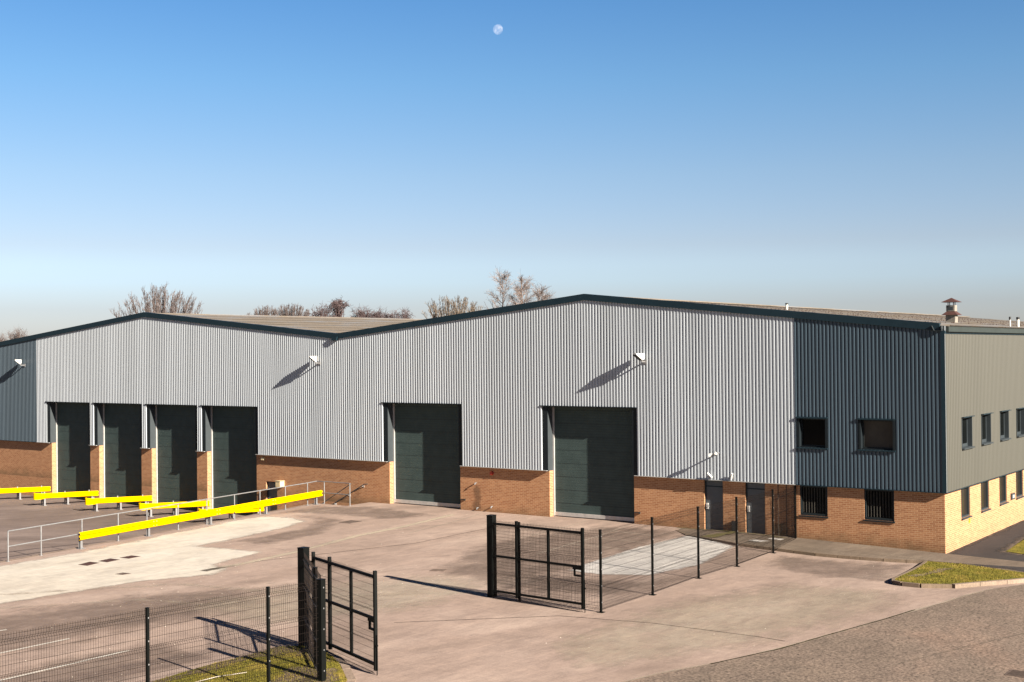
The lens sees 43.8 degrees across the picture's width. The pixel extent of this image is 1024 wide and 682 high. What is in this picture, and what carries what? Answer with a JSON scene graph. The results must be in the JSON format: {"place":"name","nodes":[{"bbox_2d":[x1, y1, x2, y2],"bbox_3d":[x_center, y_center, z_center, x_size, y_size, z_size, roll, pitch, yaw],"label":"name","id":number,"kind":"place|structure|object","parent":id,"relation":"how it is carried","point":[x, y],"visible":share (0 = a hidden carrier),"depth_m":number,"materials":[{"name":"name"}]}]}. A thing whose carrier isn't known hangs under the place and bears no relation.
{"place":"outdoors","nodes":[
{"label":"outdoors","id":0,"kind":"place"},
{"bbox_2d":[0,502,1023,681],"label":"yard","id":1,"kind":"structure","parent":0,"point":[527,644],"depth_m":38.14,"materials":[{"name":"beige concrete"}]},
{"bbox_2d":[0,638,69,652],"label":"road marking","id":2,"kind":"object","parent":1,"relation":"on","point":[34,645],"visible":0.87,"depth_m":33.53,"materials":[{"name":"paint"}]},
{"bbox_2d":[0,650,129,680],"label":"road marking","id":3,"kind":"object","parent":1,"relation":"on","point":[61,666],"visible":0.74,"depth_m":31.23,"materials":[{"name":"paint"}]},
{"bbox_2d":[3,648,200,681],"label":"tyre stain","id":4,"kind":"object","parent":1,"relation":"on","point":[64,669],"visible":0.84,"depth_m":31.14,"materials":[{"name":"grey concrete"}]},
{"bbox_2d":[0,592,233,642],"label":"tyre stain","id":5,"kind":"object","parent":1,"relation":"on","point":[97,614],"visible":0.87,"depth_m":37.52,"materials":[{"name":"grey concrete"}]},
{"bbox_2d":[0,493,246,560],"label":"dock ramp","id":6,"kind":"structure","parent":1,"relation":"on","point":[26,511],"depth_m":67.17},
{"bbox_2d":[0,485,50,499],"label":"wheel guide","id":7,"kind":"object","parent":6,"relation":"on","point":[18,491],"visible":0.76,"depth_m":79.54,"materials":[{"name":"metal"}]},
{"bbox_2d":[33,490,98,505],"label":"wheel guide","id":8,"kind":"object","parent":6,"relation":"on","point":[64,495],"visible":0.86,"depth_m":76.36,"materials":[{"name":"metal"}]},
{"bbox_2d":[85,494,151,510],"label":"wheel guide","id":9,"kind":"object","parent":6,"relation":"on","point":[93,501],"visible":0.87,"depth_m":73.39,"materials":[{"name":"metal"}]},
{"bbox_2d":[0,503,343,561],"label":"retaining wall","id":10,"kind":"structure","parent":6,"relation":"on","point":[152,533],"depth_m":53.83,"materials":[{"name":"concrete"}]},
{"bbox_2d":[139,499,209,516],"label":"wheel guide","id":11,"kind":"object","parent":6,"relation":"on","point":[200,504],"visible":0.75,"depth_m":70.59,"materials":[{"name":"metal"}]},
{"bbox_2d":[198,507,263,522],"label":"wheel guide","id":12,"kind":"object","parent":6,"relation":"on","point":[255,510],"visible":0.3,"depth_m":68.30,"materials":[{"name":"metal"}]},
{"bbox_2d":[0,517,302,603],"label":"concrete apron","id":13,"kind":"object","parent":1,"relation":"on","point":[179,554],"visible":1,"depth_m":46.70,"materials":[{"name":"beige concrete"}]},
{"bbox_2d":[78,562,97,565],"bbox_3d":[-15.521,8.171,46.660,0.537,0.033,0.758,-1,-1,22],"label":"drain cover","id":14,"kind":"object","parent":13,"relation":"on","point":[88,563],"visible":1,"depth_m":46.66,"materials":[{"name":"metal"}]},
{"bbox_2d":[100,558,119,561],"bbox_3d":[-15.002,8.172,47.389,0.650,0.033,0.640,-1,-1,36],"label":"drain cover","id":15,"kind":"object","parent":13,"relation":"on","point":[109,560],"visible":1,"depth_m":47.36,"materials":[{"name":"metal"}]},
{"bbox_2d":[120,555,140,558],"bbox_3d":[-14.431,8.173,48.113,0.511,0.033,0.593,-1,-1,32],"label":"drain cover","id":16,"kind":"object","parent":13,"relation":"on","point":[130,556],"visible":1,"depth_m":48.10,"materials":[{"name":"metal"}]},
{"bbox_2d":[77,490,322,548],"bbox_3d":[-13.435,7.893,57.426,0.356,0.700,16.253,-1,-1,27],"label":"crash barrier","id":17,"kind":"object","parent":13,"relation":"on","point":[147,525],"visible":1,"depth_m":55.96,"materials":[{"name":"metal"}]},
{"bbox_2d":[0,552,325,681],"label":"fence","id":18,"kind":"object","parent":1,"relation":"on","point":[315,641],"visible":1,"depth_m":28.14,"materials":[{"name":"black metal"}]},
{"bbox_2d":[297,546,377,674],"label":"gate","id":19,"kind":"structure","parent":18,"relation":"attached to","point":[330,563],"depth_m":31.48,"materials":[{"name":"black metal"}]},
{"bbox_2d":[6,481,350,561],"bbox_3d":[-13.377,7.649,55.625,2.293,1.157,19.683,-1,-1,27],"label":"handrail","id":20,"kind":"object","parent":1,"relation":"on","point":[41,540],"visible":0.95,"depth_m":53.46,"materials":[{"name":"metal"}]},
{"bbox_2d":[151,645,346,681],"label":"grass","id":21,"kind":"structure","parent":1,"relation":"on","point":[302,663],"depth_m":30.51,"materials":[{"name":"green plant"}]},
{"bbox_2d":[197,672,246,681],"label":"stick","id":22,"kind":"object","parent":21,"relation":"on","point":[222,675],"visible":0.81,"depth_m":29.82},
{"bbox_2d":[271,666,339,681],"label":"bare soil","id":23,"kind":"structure","parent":21,"relation":"on","point":[328,675],"depth_m":29.92,"materials":[{"name":"brown soil"}]},
{"bbox_2d":[261,519,335,541],"bbox_3d":[-9.367,8.182,55.561,4.880,0.001,11.210,-1,0,6],"label":"tyre stain","id":24,"kind":"object","parent":1,"relation":"on","point":[278,537],"visible":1,"depth_m":53.97,"materials":[{"name":"concrete"}]},
{"bbox_2d":[200,514,454,570],"bbox_3d":[-6.740,8.126,52.291,0.962,0.001,17.087,-1,-1,28],"label":"surface seam","id":25,"kind":"object","parent":1,"relation":"on","point":[324,544],"visible":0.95,"depth_m":51.86,"materials":[{"name":"beige concrete"}]},
{"bbox_2d":[201,579,471,620],"bbox_3d":[-5.117,8.004,39.873,8.762,0.001,12.565,-2,-1,63],"label":"sand film","id":26,"kind":"object","parent":1,"relation":"on","point":[294,605],"visible":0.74,"depth_m":39.73,"materials":[{"name":"beige sand"}]},
{"bbox_2d":[326,648,355,681],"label":"kerb","id":27,"kind":"structure","parent":1,"relation":"on","point":[348,672],"depth_m":30.74,"materials":[{"name":"concrete"}]},
{"bbox_2d":[339,520,361,523],"bbox_3d":[-7.295,8.182,57.563,0.700,0.033,0.800,-1,-1,36],"label":"drain cover","id":28,"kind":"object","parent":1,"relation":"on","point":[352,521],"visible":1,"depth_m":57.59,"materials":[{"name":"metal"}]},
{"bbox_2d":[303,507,417,517],"bbox_3d":[-7.287,8.207,60.824,8.700,0.001,5.519,-1,-1,36],"label":"tyre stain","id":29,"kind":"object","parent":1,"relation":"on","point":[380,512],"visible":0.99,"depth_m":61.17,"materials":[{"name":"concrete"}]},
{"bbox_2d":[255,526,496,561],"bbox_3d":[-4.614,8.091,50.907,1.135,0.001,12.674,-1,-1,45],"label":"surface joint","id":30,"kind":"object","parent":1,"relation":"on","point":[386,546],"visible":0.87,"depth_m":50.58,"materials":[{"name":"grey concrete"}]},
{"bbox_2d":[430,569,446,570],"bbox_3d":[-2.582,8.023,44.553,0.548,0.033,0.403,-1,0,10],"label":"drain grate","id":31,"kind":"object","parent":1,"relation":"on","point":[438,569],"visible":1,"depth_m":44.52,"materials":[{"name":"metal"}]},
{"bbox_2d":[451,529,658,591],"bbox_3d":[2.939,8.024,47.477,12.118,0.068,16.400,-1,-1,36],"label":"tyre stain","id":32,"kind":"object","parent":1,"relation":"on","point":[523,545],"visible":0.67,"depth_m":47.49,"materials":[{"name":"grey concrete"}]},
{"bbox_2d":[545,525,628,551],"bbox_3d":[3.079,8.018,51.647,0.274,0.001,8.764,-1,-1,28],"label":"road marking","id":33,"kind":"object","parent":1,"relation":"on","point":[586,539],"visible":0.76,"depth_m":51.42,"materials":[{"name":"paint"}]},
{"bbox_2d":[394,616,782,640],"bbox_3d":[2.142,7.891,35.482,10.850,0.001,1.962,-1,-1,15],"label":"surface joint","id":34,"kind":"object","parent":1,"relation":"on","point":[607,619],"visible":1,"depth_m":36.01,"materials":[{"name":"grey concrete"}]},
{"bbox_2d":[494,485,796,612],"bbox_3d":[5.872,6.837,45.123,4.217,2.636,17.028,-1,-1,36],"label":"fence","id":35,"kind":"object","parent":1,"relation":"on","point":[603,547],"visible":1,"depth_m":40.92,"materials":[{"name":"black metal"}]},
{"bbox_2d":[486,514,585,611],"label":"gate","id":36,"kind":"structure","parent":35,"relation":"attached to","point":[492,567],"depth_m":38.44,"materials":[{"name":"black metal"}]},
{"bbox_2d":[576,536,732,574],"bbox_3d":[5.858,8.026,47.413,4.594,0.136,10.592,-1,-1,36],"label":"concrete patch","id":37,"kind":"object","parent":1,"relation":"on","point":[630,565],"visible":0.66,"depth_m":46.88,"materials":[{"name":"grey concrete"}]},
{"bbox_2d":[570,588,875,661],"bbox_3d":[6.207,7.880,35.508,8.462,0.053,16.435,-1,-1,36],"label":"sand film","id":38,"kind":"object","parent":1,"relation":"on","point":[720,615],"visible":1,"depth_m":35.99,"materials":[{"name":"beige sand"}]},
{"bbox_2d":[784,558,881,576],"bbox_3d":[11.411,8.045,45.378,6.730,0.244,6.515,-1,-1,36],"label":"tyre stain","id":39,"kind":"object","parent":1,"relation":"on","point":[812,564],"visible":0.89,"depth_m":45.31,"materials":[{"name":"grey concrete"}]},
{"bbox_2d":[676,530,1023,572],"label":"kerb","id":40,"kind":"structure","parent":1,"relation":"on","point":[834,555],"depth_m":48.11,"materials":[{"name":"grey concrete"}]},
{"bbox_2d":[892,561,951,587],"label":"kerb","id":41,"kind":"structure","parent":1,"relation":"on","point":[906,584],"depth_m":40.78,"materials":[{"name":"beige concrete"}]},
{"bbox_2d":[952,578,1023,588],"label":"kerb","id":42,"kind":"structure","parent":1,"relation":"on","point":[986,583],"depth_m":41.48,"materials":[{"name":"concrete"}]},
{"bbox_2d":[0,0,1023,339],"label":"sky","id":43,"kind":"structure","parent":0,"point":[240,156],"materials":[{"name":"blue"}]},
{"bbox_2d":[625,584,1023,681],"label":"road","id":44,"kind":"structure","parent":0,"point":[881,650],"depth_m":31.75,"materials":[{"name":"grey asphalt"}]},
{"bbox_2d":[637,588,992,678],"bbox_3d":[5.707,7.882,31.876,26.369,0.123,0.888,0,-1,-41],"label":"road edge band","id":45,"kind":"object","parent":44,"relation":"on","point":[806,640],"visible":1,"depth_m":33.43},
{"bbox_2d":[710,610,912,663],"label":"road edge weeds","id":46,"kind":"object","parent":45,"relation":"on","point":[811,639],"visible":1,"depth_m":33.31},
{"bbox_2d":[902,633,1023,662],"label":"surface joint","id":47,"kind":"object","parent":44,"relation":"on","point":[967,646],"visible":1,"depth_m":32.67,"materials":[{"name":"black asphalt"}]},
{"bbox_2d":[1004,669,1023,677],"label":"drain grate","id":48,"kind":"object","parent":44,"relation":"on","point":[1016,673],"visible":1,"depth_m":29.62,"materials":[{"name":"metal"}]},
{"bbox_2d":[679,520,1023,571],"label":"pavement","id":49,"kind":"structure","parent":0,"point":[824,547],"depth_m":48.68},
{"bbox_2d":[702,531,732,536],"bbox_3d":[8.520,7.946,52.392,1.104,0.006,2.511,-1,-1,41],"label":"moss patch","id":50,"kind":"object","parent":49,"relation":"on","point":[720,534],"visible":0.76,"depth_m":52.25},
{"bbox_2d":[951,521,1023,570],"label":"tarmac overlay","id":51,"kind":"object","parent":49,"relation":"on","point":[993,545],"visible":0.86,"depth_m":49.48,"materials":[{"name":"grey asphalt"}]},
{"bbox_2d":[895,561,1023,583],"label":"grass","id":52,"kind":"structure","parent":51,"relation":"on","point":[960,573],"depth_m":43.27,"materials":[{"name":"green plant"}]},
{"bbox_2d":[908,568,951,575],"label":"bare soil","id":53,"kind":"structure","parent":52,"relation":"on","point":[938,570],"depth_m":43.64,"materials":[{"name":"brown soil"}]},
{"bbox_2d":[1006,540,1023,553],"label":"grass","id":54,"kind":"structure","parent":51,"relation":"on","point":[1018,547],"depth_m":49.12,"materials":[{"name":"green plant"}]},
{"label":"ground","id":55,"kind":"structure","parent":0,"visible":0},
{"bbox_2d":[4,327,32,340],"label":"bare tree","id":56,"kind":"object","parent":55,"relation":"on","point":[17,334],"visible":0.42,"depth_m":120.89,"materials":[{"name":"brown plant"}]},
{"bbox_2d":[108,282,202,317],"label":"bare tree","id":57,"kind":"object","parent":55,"relation":"on","point":[156,295],"visible":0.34,"depth_m":115.12,"materials":[{"name":"brown plant"}]},
{"bbox_2d":[247,305,278,315],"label":"bare tree","id":58,"kind":"object","parent":55,"relation":"on","point":[265,311],"visible":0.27,"depth_m":147.10,"materials":[{"name":"brown plant"}]},
{"bbox_2d":[275,303,309,315],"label":"bare tree","id":59,"kind":"object","parent":55,"relation":"on","point":[284,311],"visible":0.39,"depth_m":147.25,"materials":[{"name":"brown plant"}]},
{"bbox_2d":[306,301,341,316],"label":"bare tree","id":60,"kind":"object","parent":55,"relation":"on","point":[321,312],"visible":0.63,"depth_m":138.22,"materials":[{"name":"brown plant"}]},
{"bbox_2d":[329,295,352,316],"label":"bare tree","id":61,"kind":"object","parent":55,"relation":"on","point":[338,306],"visible":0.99,"depth_m":138.59,"materials":[{"name":"brown plant"}]},
{"bbox_2d":[347,304,375,317],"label":"bare tree","id":62,"kind":"object","parent":55,"relation":"on","point":[361,314],"visible":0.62,"depth_m":138.78,"materials":[{"name":"brown plant"}]},
{"bbox_2d":[368,305,392,317],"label":"bare tree","id":63,"kind":"object","parent":55,"relation":"on","point":[378,314],"visible":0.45,"depth_m":138.86,"materials":[{"name":"brown plant"}]},
{"bbox_2d":[389,309,414,318],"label":"bare tree","id":64,"kind":"object","parent":55,"relation":"on","point":[397,316],"visible":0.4,"depth_m":139.31,"materials":[{"name":"brown plant"}]},
{"bbox_2d":[423,295,482,318],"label":"bare tree","id":65,"kind":"object","parent":55,"relation":"on","point":[455,309],"visible":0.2,"depth_m":124.22,"materials":[{"name":"brown plant"}]},
{"bbox_2d":[484,267,517,308],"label":"bare tree","id":66,"kind":"object","parent":55,"relation":"on","point":[505,276],"visible":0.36,"depth_m":124.97,"materials":[{"name":"brown plant"}]},
{"bbox_2d":[0,294,1023,553],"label":"warehouse","id":67,"kind":"structure","parent":55,"relation":"on","point":[884,428],"depth_m":58.63,"materials":[{"name":"silver metal"}]},
{"bbox_2d":[45,401,90,499],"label":"loading door","id":68,"kind":"structure","parent":67,"relation":"in","point":[68,423],"depth_m":80.41,"materials":[{"name":"paint"}]},
{"bbox_2d":[94,403,141,504],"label":"loading door","id":69,"kind":"structure","parent":67,"relation":"in","point":[117,426],"depth_m":77.54,"materials":[{"name":"paint"}]},
{"bbox_2d":[144,404,197,510],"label":"loading door","id":70,"kind":"structure","parent":67,"relation":"in","point":[172,430],"depth_m":74.61,"materials":[{"name":"paint"}]},
{"bbox_2d":[199,405,257,514],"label":"loading door","id":71,"kind":"structure","parent":67,"relation":"in","point":[230,433],"depth_m":71.75,"materials":[{"name":"paint"}]},
{"bbox_2d":[267,481,276,511],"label":"trash bin","id":72,"kind":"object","parent":67,"relation":"in","point":[272,493],"depth_m":69.52,"materials":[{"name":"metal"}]},
{"bbox_2d":[275,480,283,486],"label":"wall light","id":73,"kind":"object","parent":67,"relation":"attached to","point":[279,483],"visible":0.93,"depth_m":68.63,"materials":[{"name":"beige plastic"}]},
{"bbox_2d":[309,356,320,364],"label":"floodlight","id":74,"kind":"object","parent":67,"relation":"attached to","point":[313,358],"visible":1,"depth_m":66.62,"materials":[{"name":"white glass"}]},
{"bbox_2d":[333,484,366,504],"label":"stair handrail","id":75,"kind":"object","parent":67,"relation":"attached to","point":[335,503],"visible":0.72,"depth_m":65.83,"materials":[{"name":"metal"}]},
{"bbox_2d":[381,402,465,508],"bbox_3d":[-4.323,5.606,63.165,5.240,5.210,0.620,-1,-1,36],"label":"loading door","id":76,"kind":"structure","parent":67,"relation":"in","point":[423,441],"depth_m":63.47,"materials":[{"name":"paint"}]},
{"bbox_2d":[539,405,639,522],"bbox_3d":[3.575,5.478,57.475,5.190,5.210,0.620,-1,-1,36],"label":"loading door","id":77,"kind":"structure","parent":67,"relation":"in","point":[590,451],"depth_m":57.74,"materials":[{"name":"paint"}]},
{"bbox_2d":[633,353,646,363],"bbox_3d":[5.592,0.769,55.327,0.618,0.470,0.400,0,-1,-17],"label":"floodlight","id":78,"kind":"object","parent":67,"relation":"attached to","point":[639,356],"visible":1,"depth_m":55.15,"materials":[{"name":"white metal"}]},
{"bbox_2d":[705,480,722,529],"bbox_3d":[8.561,6.954,53.841,0.880,2.155,0.183,-1,-1,36],"label":"door","id":79,"kind":"structure","parent":67,"relation":"in","point":[713,489],"depth_m":53.88,"materials":[{"name":"metal"}]},
{"bbox_2d":[746,482,764,533],"bbox_3d":[10.133,6.969,52.771,0.890,2.235,0.080,-1,-1,36],"label":"door","id":80,"kind":"structure","parent":67,"relation":"in","point":[752,489],"depth_m":52.76,"materials":[{"name":"metal"}]},
{"bbox_2d":[784,485,786,533],"bbox_3d":[11.079,6.945,51.905,0.266,2.210,0.028,-1,-1,36],"label":"conduit","id":81,"kind":"object","parent":67,"relation":"attached to","point":[786,510],"visible":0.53,"depth_m":51.82,"materials":[{"name":"plastic"}]},
{"bbox_2d":[796,416,827,449],"bbox_3d":[12.093,3.683,51.117,1.310,1.280,0.320,-1,-1,36],"label":"window","id":82,"kind":"structure","parent":67,"relation":"in","point":[811,431],"depth_m":51.21,"materials":[{"name":"glass"}]},
{"bbox_2d":[799,485,827,517],"bbox_3d":[12.134,6.448,51.155,1.230,1.260,0.165,-1,-1,36],"label":"window","id":83,"kind":"structure","parent":67,"relation":"in","point":[813,499],"depth_m":51.20,"materials":[{"name":"black glass"}]},
{"bbox_2d":[857,418,895,451],"bbox_3d":[14.234,3.648,49.574,1.490,1.280,0.320,-1,-1,36],"label":"window","id":84,"kind":"structure","parent":67,"relation":"in","point":[875,434],"depth_m":49.66,"materials":[{"name":"glass"}]},
{"bbox_2d":[863,489,894,522],"bbox_3d":[14.312,6.413,49.585,1.250,1.260,0.165,-1,-1,36],"label":"window","id":85,"kind":"structure","parent":67,"relation":"in","point":[878,504],"depth_m":49.64,"materials":[{"name":"black glass"}]},
{"bbox_2d":[961,486,972,519],"bbox_3d":[17.861,6.375,50.260,0.260,1.245,1.240,-1,-1,36],"label":"window","id":86,"kind":"structure","parent":67,"relation":"in","point":[964,492],"depth_m":50.51,"materials":[{"name":"grey glass"}]},
{"bbox_2d":[961,415,974,449],"bbox_3d":[17.857,3.604,50.223,0.410,1.270,1.470,-1,-1,36],"label":"window","id":87,"kind":"structure","parent":67,"relation":"in","point":[966,422],"depth_m":50.67,"materials":[{"name":"grey glass"}]},
{"bbox_2d":[981,481,991,512],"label":"window","id":88,"kind":"structure","parent":67,"relation":"in","point":[984,486],"depth_m":52.75,"materials":[{"name":"grey glass"}]},
{"bbox_2d":[981,412,993,444],"bbox_3d":[19.424,3.607,52.398,0.410,1.270,1.450,-1,-1,36],"label":"window","id":89,"kind":"structure","parent":67,"relation":"in","point":[985,418],"depth_m":52.84,"materials":[{"name":"grey glass"}]},
{"bbox_2d":[999,475,1008,505],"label":"window","id":90,"kind":"structure","parent":67,"relation":"in","point":[1002,480],"depth_m":54.98,"materials":[{"name":"grey glass"}]},
{"bbox_2d":[1000,410,1011,440],"bbox_3d":[21.035,3.610,54.633,0.410,1.270,1.480,-1,-1,36],"label":"window","id":91,"kind":"structure","parent":67,"relation":"in","point":[1004,415],"depth_m":55.09,"materials":[{"name":"grey glass"}]},
{"bbox_2d":[1010,493,1014,499],"bbox_3d":[21.943,6.799,55.773,0.067,0.270,0.560,-1,-1,36],"label":"meter cabinet","id":92,"kind":"object","parent":67,"relation":"attached to","point":[1012,496],"visible":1,"depth_m":55.62,"materials":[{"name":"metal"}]},
{"bbox_2d":[1016,407,1023,436],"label":"window","id":93,"kind":"structure","parent":67,"relation":"in","point":[1019,411],"depth_m":57.30,"materials":[{"name":"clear glass"}]},
{"bbox_2d":[1016,469,1023,498],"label":"window","id":94,"kind":"structure","parent":67,"relation":"in","point":[1018,474],"depth_m":57.15,"materials":[{"name":"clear glass"}]},
{"bbox_2d":[506,274,537,304],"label":"bare tree","id":95,"kind":"object","parent":55,"relation":"on","point":[524,288],"visible":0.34,"depth_m":125.11,"materials":[{"name":"brown plant"}]},
{"bbox_2d":[530,279,555,300],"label":"bare tree","id":96,"kind":"object","parent":55,"relation":"on","point":[540,294],"visible":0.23,"depth_m":124.93,"materials":[{"name":"brown plant"}]}
]}

